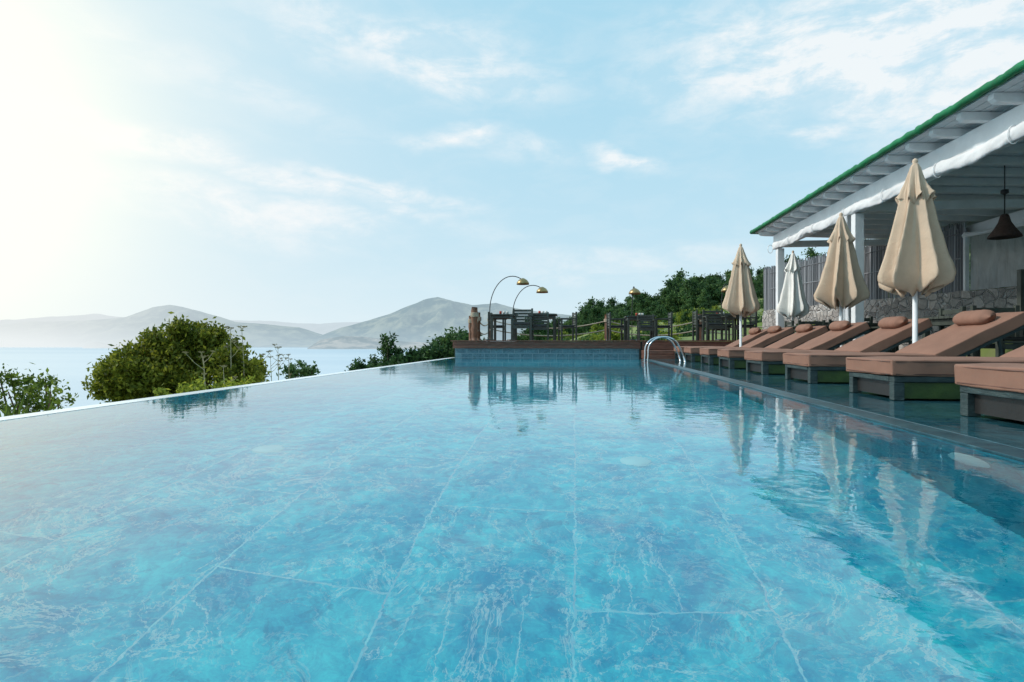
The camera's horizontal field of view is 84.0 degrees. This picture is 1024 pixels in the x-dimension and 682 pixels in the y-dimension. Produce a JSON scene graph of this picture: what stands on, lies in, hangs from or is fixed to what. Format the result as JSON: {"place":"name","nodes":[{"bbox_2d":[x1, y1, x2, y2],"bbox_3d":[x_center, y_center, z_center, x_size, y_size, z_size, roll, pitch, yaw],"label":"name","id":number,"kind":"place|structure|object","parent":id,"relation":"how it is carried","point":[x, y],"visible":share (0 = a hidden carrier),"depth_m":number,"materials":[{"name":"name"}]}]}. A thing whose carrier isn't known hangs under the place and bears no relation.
{"place":"outdoors","nodes":[
{"label":"outdoors","id":0,"kind":"place"},
{"bbox_2d":[83,342,122,347],"bbox_3d":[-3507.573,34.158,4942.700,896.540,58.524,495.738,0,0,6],"label":"headland","id":1,"kind":"structure","parent":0,"point":[97,345],"depth_m":4854.55,"materials":[{"name":"grey stone"}]},
{"bbox_2d":[0,305,321,346],"bbox_3d":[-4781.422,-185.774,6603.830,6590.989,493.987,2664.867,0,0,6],"label":"mountain","id":2,"kind":"structure","parent":0,"point":[112,331],"depth_m":6229.44,"materials":[{"name":"grey stone"}]},
{"bbox_2d":[0,314,360,334],"bbox_3d":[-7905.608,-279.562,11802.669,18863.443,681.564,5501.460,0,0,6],"label":"distant mountain range","id":3,"kind":"structure","parent":0,"point":[323,328],"depth_m":11612.76,"materials":[{"name":"grey stone"}]},
{"bbox_2d":[0,347,416,416],"bbox_3d":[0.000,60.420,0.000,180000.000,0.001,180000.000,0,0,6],"label":"sea","id":4,"kind":"structure","parent":0,"point":[70,365],"depth_m":1676.73,"materials":[{"name":"liquid"}]},
{"bbox_2d":[307,336,429,348],"bbox_3d":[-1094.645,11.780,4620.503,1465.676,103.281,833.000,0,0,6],"label":"headland","id":5,"kind":"structure","parent":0,"point":[348,342],"depth_m":4481.08,"materials":[{"name":"grey stone"}]},
{"bbox_2d":[318,297,571,341],"bbox_3d":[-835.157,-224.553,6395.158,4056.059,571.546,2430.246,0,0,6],"label":"mountain","id":6,"kind":"structure","parent":0,"point":[422,321],"depth_m":6089.12,"materials":[{"name":"grey stone"}]},
{"bbox_2d":[0,358,1023,681],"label":"pool water","id":7,"kind":"structure","parent":0,"point":[542,520],"depth_m":1.22,"materials":[{"name":"blue liquid"}]},
{"bbox_2d":[0,0,1023,323],"label":"sky","id":8,"kind":"structure","parent":0,"point":[291,161],"materials":[{"name":"blue"}]},
{"bbox_2d":[571,290,1012,356],"bbox_3d":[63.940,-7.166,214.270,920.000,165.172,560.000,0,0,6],"label":"ground","id":9,"kind":"structure","parent":0,"point":[985,352],"depth_m":26.66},
{"bbox_2d":[0,396,60,416],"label":"fan palm","id":10,"kind":"object","parent":9,"relation":"on","point":[7,412],"visible":0.12,"depth_m":4.56,"materials":[{"name":"green plant"}]},
{"bbox_2d":[0,363,78,414],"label":"tall shrub","id":11,"kind":"object","parent":9,"relation":"on","point":[33,397],"visible":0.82,"depth_m":4.94,"materials":[{"name":"green plant"}]},
{"bbox_2d":[81,311,271,403],"bbox_3d":[-5.689,2.455,9.924,3.154,5.944,1.814,0,0,6],"label":"pine tree","id":12,"kind":"object","parent":9,"relation":"on","point":[146,364],"visible":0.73,"depth_m":9.61,"materials":[{"name":"green plant"}]},
{"bbox_2d":[223,326,242,380],"bbox_3d":[-4.641,0.438,9.473,0.251,1.382,0.250,0,0,-43],"label":"wild fennel stalk","id":13,"kind":"object","parent":12,"relation":"attached to","point":[231,328],"visible":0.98,"depth_m":9.40,"materials":[{"name":"green plant"}]},
{"bbox_2d":[182,350,215,385],"bbox_3d":[-4.673,0.746,8.449,0.467,1.222,0.253,0,0,-14],"label":"wild fennel stalk","id":14,"kind":"object","parent":9,"relation":"on","point":[204,356],"visible":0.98,"depth_m":8.50,"materials":[{"name":"green plant"}]},
{"bbox_2d":[152,373,255,395],"bbox_3d":[-4.386,2.433,8.038,1.438,3.978,0.864,0,0,6],"label":"edge shrub","id":15,"kind":"object","parent":9,"relation":"on","point":[187,386],"visible":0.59,"depth_m":8.02,"materials":[{"name":"green plant"}]},
{"bbox_2d":[219,365,237,383],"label":"wild fennel stalk","id":16,"kind":"object","parent":15,"relation":"attached to","point":[235,377],"visible":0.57,"depth_m":8.50,"materials":[{"name":"plant"}]},
{"bbox_2d":[231,326,246,374],"bbox_3d":[-4.543,0.392,9.497,0.268,1.306,0.184,0,0,-34],"label":"wild fennel stalk","id":17,"kind":"object","parent":9,"relation":"on","point":[234,342],"visible":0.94,"depth_m":9.50,"materials":[{"name":"green plant"}]},
{"bbox_2d":[268,354,281,380],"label":"wild fennel stalk","id":18,"kind":"object","parent":9,"relation":"on","point":[273,363],"visible":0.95,"depth_m":12.20,"materials":[{"name":"grey plant"}]},
{"bbox_2d":[267,344,287,379],"bbox_3d":[-4.933,0.693,11.991,0.478,1.278,0.250,0,0,20],"label":"wild fennel stalk","id":19,"kind":"object","parent":9,"relation":"on","point":[278,359],"visible":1,"depth_m":11.99,"materials":[{"name":"grey plant"}]},
{"bbox_2d":[282,354,291,378],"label":"wild fennel stalk","id":20,"kind":"object","parent":9,"relation":"on","point":[288,360],"visible":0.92,"depth_m":12.52,"materials":[{"name":"grey plant"}]},
{"bbox_2d":[276,359,320,378],"bbox_3d":[-5.130,3.431,14.047,1.047,5.982,1.188,0,0,6],"label":"shrub","id":21,"kind":"object","parent":9,"relation":"on","point":[303,370],"visible":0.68,"depth_m":13.81,"materials":[{"name":"green plant"}]},
{"bbox_2d":[0,348,638,420],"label":"swimming pool","id":22,"kind":"structure","parent":9,"relation":"on","point":[532,353],"depth_m":13.94,"materials":[{"name":"tile"}]},
{"bbox_2d":[646,359,1023,461],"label":"pool rim","id":23,"kind":"object","parent":22,"relation":"attached to","point":[1015,453],"visible":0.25,"depth_m":2.86,"materials":[{"name":"stone"}]},
{"bbox_2d":[367,331,413,367],"bbox_3d":[-4.089,3.537,18.997,1.794,7.772,1.489,0,0,6],"label":"young pine tree","id":24,"kind":"object","parent":9,"relation":"on","point":[388,351],"visible":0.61,"depth_m":18.90,"materials":[{"name":"green plant"}]},
{"bbox_2d":[344,326,487,370],"bbox_3d":[-3.423,3.938,20.031,5.779,8.970,2.777,0,0,6],"label":"shrub thicket","id":25,"kind":"object","parent":9,"relation":"on","point":[432,351],"visible":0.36,"depth_m":19.24,"materials":[{"name":"green plant"}]},
{"bbox_2d":[426,327,456,349],"bbox_3d":[-2.220,3.437,20.733,1.716,7.974,1.569,0,0,-31],"label":"round tree","id":26,"kind":"object","parent":9,"relation":"on","point":[447,339],"visible":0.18,"depth_m":20.60,"materials":[{"name":"green plant"}]},
{"bbox_2d":[451,340,886,358],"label":"wooden terrace","id":27,"kind":"structure","parent":9,"relation":"on","point":[661,349],"depth_m":13.88,"materials":[{"name":"brown wood"}]},
{"bbox_2d":[468,316,471,339],"bbox_3d":[-1.165,-0.369,16.126,0.176,0.704,0.176,0,0,6],"label":"timber bollard","id":28,"kind":"object","parent":27,"relation":"on","point":[470,326],"visible":0.57,"depth_m":16.07,"materials":[{"name":"brown wood"}]},
{"bbox_2d":[470,307,478,339],"bbox_3d":[-0.968,-0.449,14.750,0.226,0.869,0.226,0,0,6],"label":"timber bollard","id":29,"kind":"object","parent":27,"relation":"on","point":[474,315],"visible":0.98,"depth_m":14.68,"materials":[{"name":"brown wood"}]},
{"bbox_2d":[477,312,481,339],"bbox_3d":[-1.034,-0.437,17.218,0.226,0.873,0.226,0,0,6],"label":"timber bollard","id":30,"kind":"object","parent":27,"relation":"on","point":[479,332],"visible":0.45,"depth_m":17.15,"materials":[{"name":"brown wood"}]},
{"bbox_2d":[488,312,506,339],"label":"garden armchair","id":31,"kind":"object","parent":27,"relation":"on","point":[503,326],"visible":0.57,"depth_m":17.07,"materials":[{"name":"grey wood"}]},
{"bbox_2d":[489,311,516,339],"bbox_3d":[-0.230,-0.437,16.295,0.750,0.840,0.791,0,0,6],"label":"dining table","id":32,"kind":"object","parent":27,"relation":"on","point":[500,315],"visible":0.56,"depth_m":15.97,"materials":[{"name":"grey wood"}]},
{"bbox_2d":[484,276,528,339],"bbox_3d":[-0.167,-0.979,16.943,1.364,1.923,0.380,0,0,6],"label":"arc floor lamp","id":33,"kind":"object","parent":27,"relation":"on","point":[522,281],"visible":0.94,"depth_m":16.93,"materials":[{"name":"gold metal"}]},
{"bbox_2d":[510,308,532,339],"bbox_3d":[0.268,-0.447,15.088,0.570,0.860,0.515,0,0,6],"label":"garden armchair","id":34,"kind":"object","parent":27,"relation":"on","point":[521,318],"visible":0.88,"depth_m":15.28,"materials":[{"name":"grey wood"}]},
{"bbox_2d":[507,285,547,339],"bbox_3d":[0.495,-0.902,18.145,1.316,1.770,0.380,0,0,6],"label":"arc floor lamp","id":35,"kind":"object","parent":27,"relation":"on","point":[542,290],"visible":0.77,"depth_m":18.09,"materials":[{"name":"gold metal"}]},
{"bbox_2d":[532,312,548,339],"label":"garden armchair","id":36,"kind":"object","parent":27,"relation":"on","point":[540,327],"visible":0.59,"depth_m":15.56,"materials":[{"name":"grey wood"}]},
{"bbox_2d":[529,311,557,339],"bbox_3d":[0.884,-0.437,16.190,0.800,0.840,0.791,0,0,6],"label":"dining table","id":37,"kind":"object","parent":27,"relation":"on","point":[552,316],"visible":0.48,"depth_m":15.81,"materials":[{"name":"grey wood"}]},
{"bbox_2d":[557,312,576,339],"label":"garden armchair","id":38,"kind":"object","parent":27,"relation":"on","point":[562,326],"visible":0.94,"depth_m":15.71,"materials":[{"name":"grey wood"}]},
{"bbox_2d":[604,314,608,339],"bbox_3d":[3.344,-0.474,20.054,0.226,0.931,0.226,0,0,6],"label":"timber bollard","id":39,"kind":"object","parent":27,"relation":"on","point":[605,330],"visible":0.48,"depth_m":19.99,"materials":[{"name":"brown wood"}]},
{"bbox_2d":[607,312,626,339],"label":"garden armchair","id":40,"kind":"object","parent":27,"relation":"on","point":[622,326],"visible":0.84,"depth_m":17.28,"materials":[{"name":"grey wood"}]},
{"bbox_2d":[480,321,761,335],"bbox_3d":[3.475,-0.461,19.230,11.721,0.594,4.777,0,0,-23],"label":"rope fence","id":41,"kind":"object","parent":27,"relation":"on","point":[603,330],"visible":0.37,"depth_m":19.99,"materials":[{"name":"brown fabric"}]},
{"bbox_2d":[629,286,640,339],"bbox_3d":[3.852,-0.874,17.994,0.434,1.715,0.380,0,0,6],"label":"arc floor lamp","id":42,"kind":"object","parent":27,"relation":"on","point":[634,291],"visible":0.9,"depth_m":17.88,"materials":[{"name":"gold metal"}]},
{"bbox_2d":[624,313,656,339],"bbox_3d":[3.913,-0.437,17.395,0.900,0.840,0.791,0,0,6],"label":"dining table","id":43,"kind":"object","parent":27,"relation":"on","point":[630,318],"visible":0.57,"depth_m":17.08,"materials":[{"name":"grey wood"}]},
{"bbox_2d":[637,314,655,339],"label":"garden armchair","id":44,"kind":"object","parent":27,"relation":"on","point":[652,327],"visible":0.88,"depth_m":16.75,"materials":[{"name":"grey wood"}]},
{"bbox_2d":[655,312,672,339],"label":"garden armchair","id":45,"kind":"object","parent":27,"relation":"on","point":[669,318],"visible":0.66,"depth_m":17.15,"materials":[{"name":"grey wood"}]},
{"bbox_2d":[698,314,701,339],"bbox_3d":[6.505,-0.479,19.704,0.226,0.926,0.226,0,0,6],"label":"timber bollard","id":46,"kind":"object","parent":27,"relation":"on","point":[700,329],"visible":0.16,"depth_m":19.62,"materials":[{"name":"brown wood"}]},
{"bbox_2d":[692,310,713,339],"bbox_3d":[5.515,-0.447,16.399,0.515,0.860,0.570,0,0,6],"label":"garden armchair","id":47,"kind":"object","parent":27,"relation":"on","point":[696,324],"visible":0.56,"depth_m":16.34,"materials":[{"name":"grey wood"}]},
{"bbox_2d":[702,310,727,339],"bbox_3d":[5.590,-0.447,15.688,0.570,0.860,0.515,0,0,6],"label":"garden armchair","id":48,"kind":"object","parent":27,"relation":"on","point":[716,316],"visible":0.94,"depth_m":15.87,"materials":[{"name":"grey wood"}]},
{"bbox_2d":[695,312,746,339],"bbox_3d":[6.098,-0.437,16.595,1.300,0.840,0.791,0,0,6],"label":"dining table","id":49,"kind":"object","parent":27,"relation":"on","point":[730,317],"visible":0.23,"depth_m":16.23,"materials":[{"name":"grey wood"}]},
{"bbox_2d":[716,284,727,339],"bbox_3d":[6.429,-0.877,17.188,0.542,1.720,0.380,0,0,6],"label":"arc floor lamp","id":50,"kind":"object","parent":27,"relation":"on","point":[725,288],"visible":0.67,"depth_m":17.15,"materials":[{"name":"gold metal"}]},
{"bbox_2d":[714,313,733,339],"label":"garden armchair","id":51,"kind":"object","parent":27,"relation":"on","point":[729,325],"visible":0.27,"depth_m":17.38,"materials":[{"name":"grey wood"}]},
{"bbox_2d":[734,311,756,339],"bbox_3d":[6.761,-0.447,16.501,0.515,0.860,0.570,0,0,6],"label":"garden armchair","id":52,"kind":"object","parent":27,"relation":"on","point":[750,325],"visible":0.56,"depth_m":16.42,"materials":[{"name":"grey wood"}]},
{"bbox_2d":[517,247,865,339],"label":"hillside forest","id":53,"kind":"object","parent":9,"relation":"on","point":[678,293],"visible":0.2,"depth_m":91.12,"materials":[{"name":"green plant"}]},
{"bbox_2d":[545,286,1012,341],"bbox_3d":[30.981,-3.772,45.982,72.617,21.217,87.176,0,0,6],"label":"hillside scrub","id":54,"kind":"object","parent":9,"relation":"on","point":[617,336],"visible":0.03,"depth_m":31.51,"materials":[{"name":"green plant"}]},
{"bbox_2d":[651,359,1023,448],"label":"stone terrace","id":55,"kind":"structure","parent":0,"point":[943,414],"depth_m":3.70,"materials":[{"name":"grey stone"}]},
{"bbox_2d":[644,336,685,362],"bbox_3d":[3.007,0.519,11.288,0.776,1.231,0.536,0,0,6],"label":"pool ladder","id":56,"kind":"object","parent":55,"relation":"attached to","point":[658,337],"visible":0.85,"depth_m":11.06,"materials":[{"name":"metal"}]},
{"bbox_2d":[674,328,767,359],"bbox_3d":[4.703,0.057,12.730,2.003,0.709,0.696,0,0,6],"label":"sun lounger","id":57,"kind":"object","parent":55,"relation":"on","point":[755,333],"visible":0.44,"depth_m":12.49,"materials":[{"name":"brown fabric"}]},
{"bbox_2d":[684,326,794,361],"bbox_3d":[4.541,0.052,11.420,2.003,0.718,0.696,0,0,6],"label":"sun lounger","id":58,"kind":"object","parent":55,"relation":"on","point":[772,336],"visible":0.56,"depth_m":11.16,"materials":[{"name":"brown fabric"}]},
{"bbox_2d":[722,244,759,346],"bbox_3d":[4.821,-0.823,11.994,0.715,2.470,0.700,0,0,38],"label":"closed parasol","id":59,"kind":"object","parent":55,"relation":"on","point":[741,299],"visible":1,"depth_m":11.87,"materials":[{"name":"beige fabric"}]},
{"bbox_2d":[700,324,828,364],"bbox_3d":[4.407,0.057,10.020,2.003,0.709,0.698,0,0,6],"label":"sun lounger","id":60,"kind":"object","parent":55,"relation":"on","point":[804,333],"visible":0.48,"depth_m":9.77,"materials":[{"name":"brown fabric"}]},
{"bbox_2d":[785,320,793,328],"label":"garden armchair","id":61,"kind":"object","parent":55,"relation":"on","point":[791,323],"visible":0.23,"depth_m":12.53,"materials":[{"name":"grey wood"}]},
{"bbox_2d":[776,251,809,319],"bbox_3d":[6.363,-0.823,12.894,0.595,2.470,0.662,0,0,-38],"label":"closed parasol","id":62,"kind":"object","parent":55,"relation":"on","point":[793,303],"visible":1,"depth_m":12.79,"materials":[{"name":"white fabric"}]},
{"bbox_2d":[717,320,869,368],"bbox_3d":[4.224,0.052,8.610,2.003,0.718,0.698,0,0,7],"label":"sun lounger","id":63,"kind":"object","parent":55,"relation":"on","point":[840,333],"visible":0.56,"depth_m":8.37,"materials":[{"name":"brown fabric"}]},
{"bbox_2d":[786,325,828,331],"bbox_3d":[6.860,0.040,12.195,1.600,0.740,0.791,0,0,6],"label":"dining table","id":64,"kind":"object","parent":55,"relation":"on","point":[827,326],"visible":0.13,"depth_m":11.88,"materials":[{"name":"grey wood"}]},
{"bbox_2d":[798,320,833,349],"bbox_3d":[6.409,-0.020,11.988,0.570,0.860,0.515,0,0,6],"label":"garden armchair","id":65,"kind":"object","parent":55,"relation":"on","point":[822,322],"visible":0.14,"depth_m":12.20,"materials":[{"name":"grey wood"}]},
{"bbox_2d":[744,316,932,374],"bbox_3d":[4.069,0.052,7.181,2.003,0.718,0.698,0,0,6],"label":"sun lounger","id":66,"kind":"object","parent":55,"relation":"on","point":[890,333],"visible":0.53,"depth_m":6.94,"materials":[{"name":"brown fabric"}]},
{"bbox_2d":[814,213,869,346],"bbox_3d":[5.239,-0.823,9.108,0.769,2.470,0.705,0,0,11],"label":"closed parasol","id":67,"kind":"object","parent":55,"relation":"on","point":[841,285],"visible":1,"depth_m":8.98,"materials":[{"name":"beige fabric"}]},
{"bbox_2d":[834,323,894,352],"bbox_3d":[6.882,0.040,10.796,1.200,0.740,0.791,0,0,6],"label":"dining table","id":68,"kind":"object","parent":55,"relation":"on","point":[876,325],"visible":0.01,"depth_m":10.47,"materials":[{"name":"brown wood"}]},
{"bbox_2d":[843,316,888,351],"bbox_3d":[6.358,-0.020,10.188,0.570,0.860,0.515,0,0,-5],"label":"garden armchair","id":69,"kind":"object","parent":55,"relation":"on","point":[870,320],"visible":0.14,"depth_m":10.42,"materials":[{"name":"grey wood"}]},
{"bbox_2d":[750,60,1023,339],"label":"poolside pavilion","id":70,"kind":"structure","parent":55,"relation":"on","point":[965,149],"depth_m":8.99,"materials":[{"name":"white paint"}]},
{"bbox_2d":[987,165,1022,239],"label":"wicker pendant lamp","id":71,"kind":"object","parent":70,"relation":"hanging from","point":[1005,228],"visible":1,"depth_m":8.15,"materials":[{"name":"black wicker"}]},
{"bbox_2d":[762,286,1016,349],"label":"stone wall","id":72,"kind":"structure","parent":55,"relation":"on","point":[930,305],"depth_m":12.41,"materials":[{"name":"grey stone"}]},
{"bbox_2d":[763,222,966,309],"bbox_3d":[8.719,-1.694,15.127,0.103,1.471,7.426,0,0,-7],"label":"reed fence","id":73,"kind":"object","parent":72,"relation":"on","point":[811,269],"visible":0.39,"depth_m":14.01,"materials":[{"name":"grey wood"}]},
{"bbox_2d":[962,223,1023,290],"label":"wind screen","id":74,"kind":"object","parent":72,"relation":"on","point":[988,264],"visible":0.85,"depth_m":10.94,"materials":[{"name":"plastic"}]},
{"bbox_2d":[873,318,911,351],"bbox_3d":[7.024,-0.020,10.501,0.515,0.860,0.570,0,0,2],"label":"garden armchair","id":75,"kind":"object","parent":55,"relation":"on","point":[896,348],"depth_m":10.72,"materials":[{"name":"grey wood"}]},
{"bbox_2d":[783,309,1023,383],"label":"sun lounger","id":76,"kind":"object","parent":55,"relation":"on","point":[967,333],"visible":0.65,"depth_m":5.48,"materials":[{"name":"brown fabric"}]},
{"bbox_2d":[878,158,955,342],"bbox_3d":[4.542,-0.823,6.434,0.719,2.470,0.699,0,0,27],"label":"closed parasol","id":77,"kind":"object","parent":55,"relation":"on","point":[917,259],"visible":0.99,"depth_m":6.27,"materials":[{"name":"beige fabric"}]},
{"bbox_2d":[846,345,1023,400],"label":"sun lounger","id":78,"kind":"object","parent":55,"relation":"on","point":[900,378],"visible":0.71,"depth_m":3.92,"materials":[{"name":"brown fabric"}]},
{"bbox_2d":[918,315,1023,337],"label":"dining table","id":79,"kind":"object","parent":55,"relation":"on","point":[941,321],"visible":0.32,"depth_m":7.70,"materials":[{"name":"grey wood"}]},
{"bbox_2d":[939,306,1004,356],"bbox_3d":[6.138,-0.020,7.598,0.515,0.860,0.570,0,0,10],"label":"garden armchair","id":80,"kind":"object","parent":55,"relation":"on","point":[942,312],"visible":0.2,"depth_m":7.64,"materials":[{"name":"grey wood"}]},
{"bbox_2d":[954,363,1023,421],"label":"sun lounger","id":81,"kind":"object","parent":55,"relation":"on","point":[994,389],"visible":1,"depth_m":2.93,"materials":[{"name":"brown fabric"}]},
{"bbox_2d":[970,305,1023,356],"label":"garden armchair","id":82,"kind":"object","parent":55,"relation":"on","point":[1014,341],"visible":0.26,"depth_m":6.83,"materials":[{"name":"grey wood"}]}
]}

